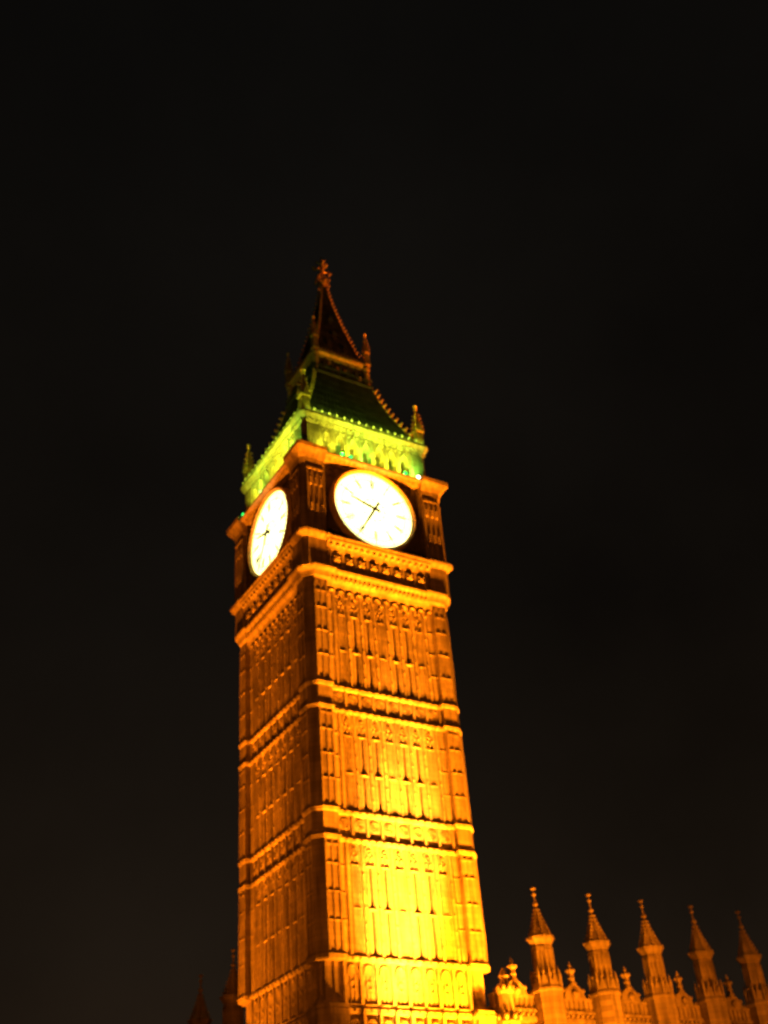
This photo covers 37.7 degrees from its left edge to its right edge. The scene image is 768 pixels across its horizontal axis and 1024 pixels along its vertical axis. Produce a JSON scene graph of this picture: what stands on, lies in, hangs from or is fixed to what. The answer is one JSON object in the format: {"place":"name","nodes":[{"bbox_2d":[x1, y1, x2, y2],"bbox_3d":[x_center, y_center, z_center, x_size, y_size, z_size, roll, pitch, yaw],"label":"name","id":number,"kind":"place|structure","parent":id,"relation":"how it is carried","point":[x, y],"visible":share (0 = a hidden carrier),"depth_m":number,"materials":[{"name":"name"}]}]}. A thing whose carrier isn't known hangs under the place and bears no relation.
{"place":"outdoors","nodes":[
{"label":"outdoors","id":0,"kind":"place"},
{"bbox_2d":[187,948,243,1023],"bbox_3d":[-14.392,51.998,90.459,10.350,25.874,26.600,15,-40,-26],"label":"palace wing","id":1,"kind":"structure","parent":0,"point":[233,1011],"depth_m":86.40,"materials":[{"name":"brown stone"}]},
{"bbox_2d":[0,0,767,1023],"label":"sky","id":2,"kind":"structure","parent":0,"point":[543,224],"materials":[{"name":"black"}]},
{"bbox_2d":[487,887,767,1023],"bbox_3d":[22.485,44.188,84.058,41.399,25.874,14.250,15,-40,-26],"label":"palace range","id":3,"kind":"structure","parent":0,"point":[548,999],"depth_m":80.08,"materials":[{"name":"stone"}]},
{"bbox_3d":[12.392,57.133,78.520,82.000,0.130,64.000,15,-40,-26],"label":"pavement","id":4,"kind":"structure","parent":0,"visible":0},
{"bbox_2d":[226,257,497,1023],"bbox_3d":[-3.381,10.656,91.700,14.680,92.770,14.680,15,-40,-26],"label":"clock tower","id":5,"kind":"structure","parent":4,"relation":"on","point":[359,895],"depth_m":82.36,"materials":[{"name":"stone"}]},
{"bbox_2d":[353,619,358,686],"bbox_3d":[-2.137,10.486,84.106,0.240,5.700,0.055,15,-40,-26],"label":"window","id":6,"kind":"structure","parent":5,"relation":"in","point":[356,660],"depth_m":84.10,"materials":[{"name":"beige glass"}]},
{"bbox_2d":[360,739,366,808],"bbox_3d":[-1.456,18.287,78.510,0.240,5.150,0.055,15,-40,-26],"label":"window","id":7,"kind":"structure","parent":5,"relation":"in","point":[362,754],"depth_m":78.55,"materials":[{"name":"beige glass"}]},
{"bbox_2d":[366,622,372,688],"bbox_3d":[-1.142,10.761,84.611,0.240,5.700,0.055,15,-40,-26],"label":"window","id":8,"kind":"structure","parent":5,"relation":"in","point":[367,628],"depth_m":84.58,"materials":[{"name":"beige glass"}]},
{"bbox_2d":[369,868,375,951],"bbox_3d":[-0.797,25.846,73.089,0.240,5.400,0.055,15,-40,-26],"label":"window","id":9,"kind":"structure","parent":5,"relation":"in","point":[370,878],"depth_m":72.95,"materials":[{"name":"beige glass"}]},
{"bbox_2d":[375,742,381,810],"bbox_3d":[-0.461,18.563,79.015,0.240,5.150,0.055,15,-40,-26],"label":"window","id":10,"kind":"structure","parent":5,"relation":"in","point":[376,754],"depth_m":78.92,"materials":[{"name":"beige glass"}]},
{"bbox_2d":[384,870,391,953],"bbox_3d":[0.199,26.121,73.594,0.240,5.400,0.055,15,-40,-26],"label":"window","id":11,"kind":"structure","parent":5,"relation":"in","point":[385,879],"depth_m":73.43,"materials":[{"name":"beige glass"}]},
{"bbox_2d":[392,628,399,693],"bbox_3d":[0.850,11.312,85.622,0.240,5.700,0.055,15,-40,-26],"label":"window","id":12,"kind":"structure","parent":5,"relation":"in","point":[397,681],"depth_m":85.66,"materials":[{"name":"beige glass"}]},
{"bbox_2d":[402,746,409,814],"bbox_3d":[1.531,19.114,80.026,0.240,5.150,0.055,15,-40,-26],"label":"window","id":13,"kind":"structure","parent":5,"relation":"in","point":[403,750],"depth_m":80.05,"materials":[{"name":"beige glass"}]},
{"bbox_2d":[405,631,412,696],"bbox_3d":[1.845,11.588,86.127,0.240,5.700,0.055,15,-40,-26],"label":"window","id":14,"kind":"structure","parent":5,"relation":"in","point":[405,631],"depth_m":86.14,"materials":[{"name":"beige glass"}]},
{"bbox_2d":[413,873,421,955],"bbox_3d":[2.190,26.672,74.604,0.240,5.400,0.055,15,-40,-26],"label":"window","id":15,"kind":"structure","parent":5,"relation":"in","point":[415,889],"depth_m":74.48,"materials":[{"name":"beige glass"}]},
{"bbox_2d":[416,749,423,816],"bbox_3d":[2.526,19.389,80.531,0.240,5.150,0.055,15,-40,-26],"label":"window","id":16,"kind":"structure","parent":5,"relation":"in","point":[418,768],"depth_m":80.55,"materials":[{"name":"beige glass"}]},
{"bbox_2d":[427,874,436,956],"bbox_3d":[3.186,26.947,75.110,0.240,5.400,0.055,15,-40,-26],"label":"window","id":17,"kind":"structure","parent":5,"relation":"in","point":[434,938],"depth_m":75.01,"materials":[{"name":"beige glass"}]}
]}

